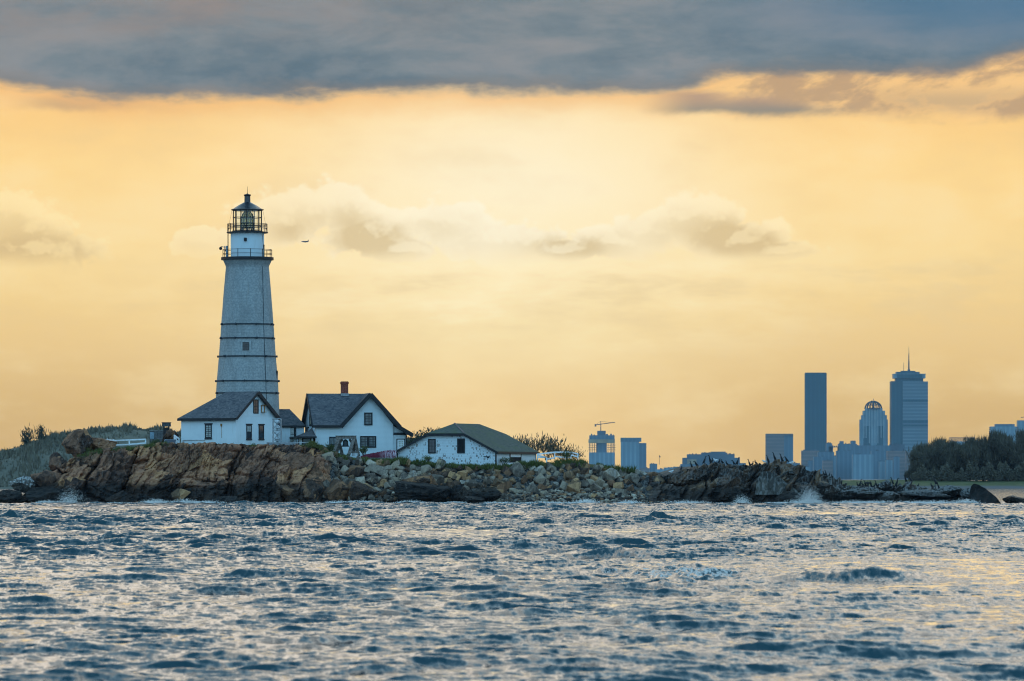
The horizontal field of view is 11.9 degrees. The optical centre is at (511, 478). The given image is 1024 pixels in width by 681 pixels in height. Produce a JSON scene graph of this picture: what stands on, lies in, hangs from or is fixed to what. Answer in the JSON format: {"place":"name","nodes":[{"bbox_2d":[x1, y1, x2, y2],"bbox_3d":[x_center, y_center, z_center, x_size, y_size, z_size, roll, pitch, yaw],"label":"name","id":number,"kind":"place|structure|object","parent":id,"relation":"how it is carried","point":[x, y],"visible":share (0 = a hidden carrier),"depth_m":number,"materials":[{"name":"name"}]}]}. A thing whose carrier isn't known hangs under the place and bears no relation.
{"place":"outdoors","nodes":[
{"label":"outdoors","id":0,"kind":"place"},
{"bbox_2d":[0,428,392,488],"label":"hill","id":1,"kind":"structure","parent":0,"point":[41,459],"depth_m":1219.58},
{"bbox_2d":[18,423,34,445],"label":"tree","id":2,"kind":"object","parent":1,"relation":"on","point":[26,440],"visible":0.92,"depth_m":1241.94,"materials":[{"name":"green plant"}]},
{"bbox_2d":[34,423,48,441],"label":"tree","id":3,"kind":"object","parent":1,"relation":"on","point":[39,433],"visible":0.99,"depth_m":1241.90,"materials":[{"name":"green plant"}]},
{"bbox_2d":[0,422,408,486],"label":"scrub","id":4,"kind":"object","parent":1,"relation":"on","point":[32,447],"visible":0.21,"depth_m":1227.21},
{"bbox_2d":[49,442,963,502],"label":"ground","id":5,"kind":"structure","parent":0,"point":[203,471],"depth_m":501.73,"materials":[{"name":"stone"}]},
{"bbox_2d":[9,476,35,492],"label":"boulder","id":6,"kind":"object","parent":5,"relation":"on","point":[24,484],"visible":1,"depth_m":500.20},
{"bbox_2d":[23,487,61,502],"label":"reef rock","id":7,"kind":"object","parent":5,"relation":"on","point":[35,494],"visible":0.8,"depth_m":498.20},
{"bbox_2d":[31,470,59,486],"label":"boulder","id":8,"kind":"object","parent":5,"relation":"on","point":[45,478],"visible":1,"depth_m":500.88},
{"bbox_2d":[48,452,66,471],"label":"boulder","id":9,"kind":"object","parent":5,"relation":"on","point":[56,460],"visible":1,"depth_m":504.24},
{"bbox_2d":[61,429,92,456],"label":"rock knob","id":10,"kind":"object","parent":5,"relation":"on","point":[75,443],"visible":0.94,"depth_m":507.43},
{"bbox_2d":[91,437,116,450],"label":"rock knob","id":11,"kind":"object","parent":5,"relation":"on","point":[98,443],"visible":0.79,"depth_m":509.56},
{"bbox_2d":[104,490,134,502],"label":"boulder","id":12,"kind":"object","parent":5,"relation":"on","point":[123,496],"visible":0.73,"depth_m":497.60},
{"bbox_2d":[107,439,145,445],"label":"rail fence","id":13,"kind":"object","parent":5,"relation":"on","point":[129,440],"visible":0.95,"depth_m":514.91,"materials":[{"name":"white paint"}]},
{"bbox_2d":[150,431,162,442],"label":"block wall","id":14,"kind":"structure","parent":5,"relation":"on","point":[155,435],"depth_m":524.00,"materials":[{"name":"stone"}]},
{"bbox_2d":[162,429,178,441],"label":"boulder","id":15,"kind":"object","parent":5,"relation":"on","point":[169,433],"visible":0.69,"depth_m":517.89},
{"bbox_2d":[171,488,189,500],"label":"boulder","id":16,"kind":"object","parent":5,"relation":"on","point":[177,493],"visible":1,"depth_m":497.60,"materials":[{"name":"beige stone"}]},
{"bbox_2d":[177,391,280,444],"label":"fog signal house","id":17,"kind":"structure","parent":5,"relation":"on","point":[247,417],"depth_m":513.60,"materials":[{"name":"white paint"}]},
{"bbox_2d":[204,423,211,438],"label":"window","id":18,"kind":"structure","parent":17,"relation":"in","point":[208,426],"depth_m":513.08,"materials":[{"name":"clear glass"}]},
{"bbox_2d":[246,424,252,439],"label":"window","id":19,"kind":"structure","parent":17,"relation":"in","point":[248,426],"depth_m":512.71,"materials":[{"name":"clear glass"}]},
{"bbox_2d":[253,399,258,413],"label":"window","id":20,"kind":"structure","parent":17,"relation":"in","point":[256,401],"depth_m":513.84,"materials":[{"name":"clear glass"}]},
{"bbox_2d":[258,424,264,439],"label":"window","id":21,"kind":"structure","parent":17,"relation":"in","point":[261,426],"depth_m":514.59,"materials":[{"name":"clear glass"}]},
{"bbox_2d":[215,187,279,441],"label":"lighthouse","id":22,"kind":"object","parent":5,"relation":"on","point":[247,356],"visible":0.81,"depth_m":527.81,"materials":[{"name":"white stone"}]},
{"bbox_2d":[272,418,281,441],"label":"horn stand","id":23,"kind":"object","parent":5,"relation":"on","point":[276,438],"visible":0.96,"depth_m":511.71,"materials":[{"name":"metal"}]},
{"bbox_2d":[277,484,293,501],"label":"boulder","id":24,"kind":"object","parent":5,"relation":"on","point":[286,491],"visible":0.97,"depth_m":499.08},
{"bbox_2d":[278,409,308,441],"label":"passage building","id":25,"kind":"structure","parent":5,"relation":"on","point":[293,424],"depth_m":529.15,"materials":[{"name":"white paint"}]},
{"bbox_2d":[280,452,314,474],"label":"boulder","id":26,"kind":"object","parent":5,"relation":"on","point":[296,460],"visible":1,"depth_m":502.14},
{"bbox_2d":[303,477,324,499],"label":"boulder","id":27,"kind":"object","parent":5,"relation":"on","point":[311,488],"visible":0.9,"depth_m":499.07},
{"bbox_2d":[321,451,333,461],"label":"boulder","id":28,"kind":"object","parent":5,"relation":"on","point":[329,456],"visible":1,"depth_m":504.76,"materials":[{"name":"grey stone"}]},
{"bbox_2d":[323,478,348,500],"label":"boulder","id":29,"kind":"object","parent":5,"relation":"on","point":[337,489],"visible":0.96,"depth_m":499.39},
{"bbox_2d":[332,436,359,455],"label":"bell frame","id":30,"kind":"object","parent":5,"relation":"on","point":[353,447],"visible":0.93,"depth_m":511.97,"materials":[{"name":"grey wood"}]},
{"bbox_2d":[289,381,413,457],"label":"keepers house","id":31,"kind":"structure","parent":5,"relation":"on","point":[370,421],"depth_m":525.14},
{"bbox_2d":[360,436,367,447],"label":"window","id":32,"kind":"structure","parent":31,"relation":"in","point":[363,439],"depth_m":524.87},
{"bbox_2d":[364,412,372,424],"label":"window","id":33,"kind":"structure","parent":31,"relation":"in","point":[368,416],"depth_m":524.99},
{"bbox_2d":[368,436,375,447],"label":"window","id":34,"kind":"structure","parent":31,"relation":"in","point":[371,439],"depth_m":525.12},
{"bbox_2d":[77,440,635,472],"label":"grass","id":35,"kind":"structure","parent":5,"relation":"on","point":[417,461],"depth_m":506.26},
{"bbox_2d":[348,465,364,475],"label":"boulder","id":36,"kind":"object","parent":5,"relation":"on","point":[354,470],"visible":1,"depth_m":504.53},
{"bbox_2d":[347,481,378,501],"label":"boulder","id":37,"kind":"object","parent":5,"relation":"on","point":[357,490],"visible":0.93,"depth_m":499.30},
{"bbox_2d":[367,463,387,474],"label":"boulder","id":38,"kind":"object","parent":5,"relation":"on","point":[375,468],"visible":1,"depth_m":504.85,"materials":[{"name":"grey stone"}]},
{"bbox_2d":[361,450,396,457],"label":"netting","id":39,"kind":"object","parent":5,"relation":"on","point":[388,454],"visible":1,"depth_m":509.30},
{"bbox_2d":[402,474,437,484],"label":"boulder","id":40,"kind":"object","parent":5,"relation":"on","point":[429,479],"visible":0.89,"depth_m":501.19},
{"bbox_2d":[393,481,451,501],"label":"boulder","id":41,"kind":"object","parent":5,"relation":"on","point":[415,491],"visible":0.94,"depth_m":497.89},
{"bbox_2d":[420,464,431,473],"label":"boulder","id":42,"kind":"object","parent":5,"relation":"on","point":[426,468],"visible":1,"depth_m":505.25,"materials":[{"name":"grey stone"}]},
{"bbox_2d":[428,474,444,484],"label":"boulder","id":43,"kind":"object","parent":5,"relation":"on","point":[439,479],"visible":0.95,"depth_m":503.67,"materials":[{"name":"grey stone"}]},
{"bbox_2d":[448,471,460,480],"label":"boulder","id":44,"kind":"object","parent":5,"relation":"on","point":[454,475],"visible":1,"depth_m":504.52,"materials":[{"name":"beige stone"}]},
{"bbox_2d":[449,484,468,501],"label":"boulder","id":45,"kind":"object","parent":5,"relation":"on","point":[458,493],"visible":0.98,"depth_m":498.20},
{"bbox_2d":[397,423,539,464],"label":"boathouse","id":46,"kind":"object","parent":5,"relation":"on","point":[462,444],"visible":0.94,"depth_m":511.36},
{"bbox_2d":[428,439,435,452],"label":"window","id":47,"kind":"structure","parent":46,"relation":"in","point":[431,442],"depth_m":511.46,"materials":[{"name":"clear glass"}]},
{"bbox_2d":[457,438,464,452],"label":"window","id":48,"kind":"structure","parent":46,"relation":"in","point":[460,441],"depth_m":510.33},
{"bbox_2d":[464,479,477,487],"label":"boulder","id":49,"kind":"object","parent":5,"relation":"on","point":[469,483],"visible":0.9,"depth_m":503.12,"materials":[{"name":"grey stone"}]},
{"bbox_2d":[468,487,501,501],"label":"boulder","id":50,"kind":"object","parent":5,"relation":"on","point":[489,494],"visible":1,"depth_m":497.83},
{"bbox_2d":[336,459,662,500],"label":"rubble","id":51,"kind":"object","parent":5,"relation":"on","point":[389,492],"visible":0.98,"depth_m":503.69,"materials":[{"name":"grey stone"}]},
{"bbox_2d":[497,481,511,489],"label":"boulder","id":52,"kind":"object","parent":5,"relation":"on","point":[507,485],"visible":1,"depth_m":502.44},
{"bbox_2d":[509,461,524,476],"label":"boulder","id":53,"kind":"object","parent":5,"relation":"on","point":[516,468],"visible":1,"depth_m":505.29,"materials":[{"name":"grey stone"}]},
{"bbox_2d":[525,483,538,492],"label":"boulder","id":54,"kind":"object","parent":5,"relation":"on","point":[532,487],"visible":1,"depth_m":501.19,"materials":[{"name":"grey stone"}]},
{"bbox_2d":[513,430,552,451],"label":"shrub","id":55,"kind":"object","parent":5,"relation":"on","point":[534,445],"visible":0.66,"depth_m":532.50,"materials":[{"name":"green plant"}]},
{"bbox_2d":[533,473,548,485],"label":"boulder","id":56,"kind":"object","parent":5,"relation":"on","point":[539,478],"visible":1,"depth_m":503.53,"materials":[{"name":"grey stone"}]},
{"bbox_2d":[531,432,566,459],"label":"shrub","id":57,"kind":"object","parent":5,"relation":"on","point":[549,446],"visible":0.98,"depth_m":533.36,"materials":[{"name":"green plant"}]},
{"bbox_2d":[537,451,577,461],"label":"rail fence","id":58,"kind":"object","parent":5,"relation":"on","point":[540,455],"visible":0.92,"depth_m":512.83,"materials":[{"name":"white paint"}]},
{"bbox_2d":[451,488,668,503],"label":"shingle","id":59,"kind":"object","parent":5,"relation":"on","point":[569,496],"visible":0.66,"depth_m":499.69,"materials":[{"name":"grey stone"}]},
{"bbox_2d":[547,443,578,460],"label":"shrub","id":60,"kind":"object","parent":5,"relation":"on","point":[558,454],"visible":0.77,"depth_m":534.85,"materials":[{"name":"green plant"}]},
{"bbox_2d":[563,470,574,479],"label":"boulder","id":61,"kind":"object","parent":5,"relation":"on","point":[568,475],"visible":1,"depth_m":504.46,"materials":[{"name":"beige stone"}]},
{"bbox_2d":[566,481,580,492],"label":"boulder","id":62,"kind":"object","parent":5,"relation":"on","point":[573,486],"visible":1,"depth_m":500.71,"materials":[{"name":"beige stone"}]},
{"bbox_2d":[603,468,619,479],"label":"boulder","id":63,"kind":"object","parent":5,"relation":"on","point":[611,474],"visible":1,"depth_m":504.67,"materials":[{"name":"stone"}]},
{"bbox_2d":[629,472,639,483],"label":"boulder","id":64,"kind":"object","parent":5,"relation":"on","point":[634,478],"visible":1,"depth_m":504.52,"materials":[{"name":"grey stone"}]},
{"bbox_2d":[679,468,707,484],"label":"boulder","id":65,"kind":"object","parent":5,"relation":"on","point":[688,475],"visible":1,"depth_m":501.99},
{"bbox_2d":[712,468,743,489],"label":"boulder","id":66,"kind":"object","parent":5,"relation":"on","point":[729,480],"visible":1,"depth_m":501.09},
{"bbox_2d":[755,471,797,494],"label":"boulder","id":67,"kind":"object","parent":5,"relation":"on","point":[766,480],"visible":1,"depth_m":500.19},
{"bbox_2d":[776,464,799,475],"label":"boulder","id":68,"kind":"object","parent":5,"relation":"on","point":[781,468],"visible":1,"depth_m":503.02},
{"bbox_2d":[774,491,809,502],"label":"boulder","id":69,"kind":"object","parent":5,"relation":"on","point":[787,496],"visible":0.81,"depth_m":498.43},
{"bbox_2d":[820,484,848,502],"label":"reef rock","id":70,"kind":"object","parent":5,"relation":"on","point":[829,492],"visible":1,"depth_m":499.96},
{"bbox_2d":[835,487,884,501],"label":"reef rock","id":71,"kind":"object","parent":5,"relation":"on","point":[865,494],"visible":0.91,"depth_m":498.79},
{"bbox_2d":[877,479,894,490],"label":"reef rock","id":72,"kind":"object","parent":5,"relation":"on","point":[887,485],"visible":1,"depth_m":501.56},
{"bbox_2d":[899,489,950,499],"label":"reef rock","id":73,"kind":"object","parent":5,"relation":"on","point":[926,494],"visible":1,"depth_m":502.12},
{"bbox_2d":[935,485,962,498],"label":"reef rock","id":74,"kind":"object","parent":5,"relation":"on","point":[952,491],"visible":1,"depth_m":503.56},
{"bbox_2d":[0,480,1023,680],"bbox_3d":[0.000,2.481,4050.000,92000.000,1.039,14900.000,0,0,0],"label":"sea","id":75,"kind":"structure","parent":0,"point":[244,590],"depth_m":110.11,"materials":[{"name":"liquid"}]},
{"bbox_2d":[0,489,24,502],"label":"reef rock","id":76,"kind":"object","parent":75,"relation":"in","point":[10,496],"visible":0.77,"depth_m":496.86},
{"bbox_2d":[49,486,86,502],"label":"spray","id":77,"kind":"object","parent":75,"relation":"on","point":[69,500],"visible":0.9,"depth_m":496.96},
{"bbox_2d":[213,496,240,502],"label":"boulder","id":78,"kind":"object","parent":75,"relation":"in","point":[225,499],"visible":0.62,"depth_m":496.96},
{"bbox_2d":[464,496,484,502],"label":"reef rock","id":79,"kind":"object","parent":75,"relation":"in","point":[472,499],"visible":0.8,"depth_m":496.23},
{"bbox_2d":[795,486,832,502],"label":"spray","id":80,"kind":"object","parent":75,"relation":"on","point":[809,498],"visible":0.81,"depth_m":497.22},
{"bbox_2d":[876,491,900,501],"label":"reef rock","id":81,"kind":"object","parent":75,"relation":"in","point":[889,496],"visible":0.9,"depth_m":498.37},
{"bbox_2d":[959,488,969,498],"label":"reef rock","id":82,"kind":"object","parent":75,"relation":"in","point":[964,493],"visible":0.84,"depth_m":502.95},
{"bbox_2d":[969,484,999,503],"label":"reef rock","id":83,"kind":"object","parent":75,"relation":"in","point":[978,493],"visible":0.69,"depth_m":498.88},
{"bbox_2d":[1002,495,1023,502],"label":"reef rock","id":84,"kind":"object","parent":75,"relation":"in","point":[1011,499],"visible":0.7,"depth_m":499.36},
{"bbox_2d":[0,0,1023,468],"label":"sky","id":85,"kind":"structure","parent":0,"point":[653,219],"materials":[{"name":"orange"}]},
{"bbox_2d":[842,479,1023,487],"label":"terrain","id":86,"kind":"structure","parent":0,"point":[991,484],"depth_m":1264.29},
{"bbox_2d":[909,450,930,479],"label":"tree","id":87,"kind":"object","parent":86,"relation":"on","point":[918,459],"visible":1,"depth_m":1280.81,"materials":[{"name":"green plant"}]},
{"bbox_2d":[906,440,948,470],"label":"tree","id":88,"kind":"object","parent":86,"relation":"on","point":[935,454],"visible":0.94,"depth_m":1285.64,"materials":[{"name":"green plant"}]},
{"bbox_2d":[925,437,957,454],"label":"tree","id":89,"kind":"object","parent":86,"relation":"on","point":[950,443],"visible":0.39,"depth_m":1299.84,"materials":[{"name":"green plant"}]},
{"bbox_2d":[936,446,956,472],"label":"tree","id":90,"kind":"object","parent":86,"relation":"on","point":[946,454],"visible":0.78,"depth_m":1290.61,"materials":[{"name":"green plant"}]},
{"bbox_2d":[943,442,985,480],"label":"tree","id":91,"kind":"object","parent":86,"relation":"on","point":[962,456],"visible":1,"depth_m":1281.71,"materials":[{"name":"green plant"}]},
{"bbox_2d":[908,461,1023,480],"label":"undergrowth","id":92,"kind":"object","parent":86,"relation":"on","point":[1005,472],"visible":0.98,"depth_m":1274.87,"materials":[{"name":"green plant"}]},
{"bbox_2d":[970,427,1008,480],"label":"tree","id":93,"kind":"object","parent":86,"relation":"on","point":[993,457],"visible":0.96,"depth_m":1287.32,"materials":[{"name":"green plant"}]},
{"bbox_2d":[996,429,1023,480],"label":"tree","id":94,"kind":"object","parent":86,"relation":"on","point":[1014,454],"visible":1,"depth_m":1282.74,"materials":[{"name":"green plant"}]},
{"bbox_3d":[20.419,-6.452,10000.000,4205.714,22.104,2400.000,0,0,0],"label":"land","id":95,"kind":"structure","parent":0,"visible":0},
{"bbox_2d":[588,431,615,466],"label":"building","id":96,"kind":"structure","parent":95,"relation":"on","point":[601,440],"depth_m":9988.00,"materials":[{"name":"concrete"}]},
{"bbox_2d":[620,438,645,469],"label":"office block","id":97,"kind":"structure","parent":95,"relation":"on","point":[633,451],"depth_m":9988.00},
{"bbox_2d":[682,452,745,465],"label":"stepped building","id":98,"kind":"structure","parent":95,"relation":"on","point":[698,459],"depth_m":9980.00,"materials":[{"name":"concrete"}]},
{"bbox_2d":[765,434,792,463],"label":"office block","id":99,"kind":"structure","parent":95,"relation":"on","point":[777,445],"depth_m":9988.00,"materials":[{"name":"glass"}]},
{"bbox_2d":[801,449,818,465],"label":"building","id":100,"kind":"structure","parent":95,"relation":"on","point":[806,456],"depth_m":9203.00,"materials":[{"name":"concrete"}]},
{"bbox_2d":[805,373,826,451],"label":"slab tower","id":101,"kind":"structure","parent":95,"relation":"on","point":[815,410],"depth_m":9989.05,"materials":[{"name":"blue glass"}]},
{"bbox_2d":[813,456,824,473],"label":"building","id":102,"kind":"structure","parent":95,"relation":"on","point":[817,463],"depth_m":9037.00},
{"bbox_2d":[817,451,833,476],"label":"building","id":103,"kind":"structure","parent":95,"relation":"on","point":[827,455],"depth_m":9072.00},
{"bbox_2d":[822,460,832,476],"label":"building","id":104,"kind":"structure","parent":95,"relation":"on","point":[827,465],"depth_m":8906.00,"materials":[{"name":"concrete"}]},
{"bbox_2d":[836,450,853,479],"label":"building","id":105,"kind":"structure","parent":95,"relation":"on","point":[843,464],"depth_m":8941.00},
{"bbox_2d":[838,441,856,453],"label":"building","id":106,"kind":"structure","parent":95,"relation":"on","point":[851,446],"depth_m":9588.00,"materials":[{"name":"concrete"}]},
{"bbox_2d":[852,453,873,479],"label":"building","id":107,"kind":"structure","parent":95,"relation":"on","point":[862,466],"depth_m":8810.00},
{"bbox_2d":[859,399,887,444],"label":"domed tower","id":108,"kind":"structure","parent":95,"relation":"on","point":[873,425],"depth_m":9986.14,"materials":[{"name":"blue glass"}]},
{"bbox_2d":[857,444,889,460],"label":"city block","id":109,"kind":"structure","parent":95,"relation":"on","point":[864,449],"depth_m":9588.00,"materials":[{"name":"concrete"}]},
{"bbox_2d":[870,450,883,478],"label":"building","id":110,"kind":"structure","parent":95,"relation":"on","point":[878,455],"depth_m":9179.00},
{"bbox_2d":[879,460,884,478],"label":"building","id":111,"kind":"structure","parent":95,"relation":"on","point":[881,470],"depth_m":9120.00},
{"bbox_2d":[885,460,892,478],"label":"building","id":112,"kind":"structure","parent":95,"relation":"on","point":[888,469],"depth_m":8989.00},
{"bbox_2d":[886,450,905,478],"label":"building","id":113,"kind":"structure","parent":95,"relation":"on","point":[891,454],"depth_m":9048.00,"materials":[{"name":"concrete"}]},
{"bbox_2d":[893,456,899,479],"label":"building","id":114,"kind":"structure","parent":95,"relation":"on","point":[896,467],"depth_m":8858.00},
{"bbox_2d":[889,443,904,450],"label":"city block","id":115,"kind":"structure","parent":95,"relation":"on","point":[898,447],"depth_m":9588.00,"materials":[{"name":"concrete"}]},
{"bbox_2d":[890,353,927,451],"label":"skyscraper","id":116,"kind":"structure","parent":95,"relation":"on","point":[908,408],"depth_m":9978.00,"materials":[{"name":"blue glass"}]},
{"bbox_2d":[989,424,1016,441],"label":"apartment block","id":117,"kind":"structure","parent":95,"relation":"on","point":[1010,429],"depth_m":9988.00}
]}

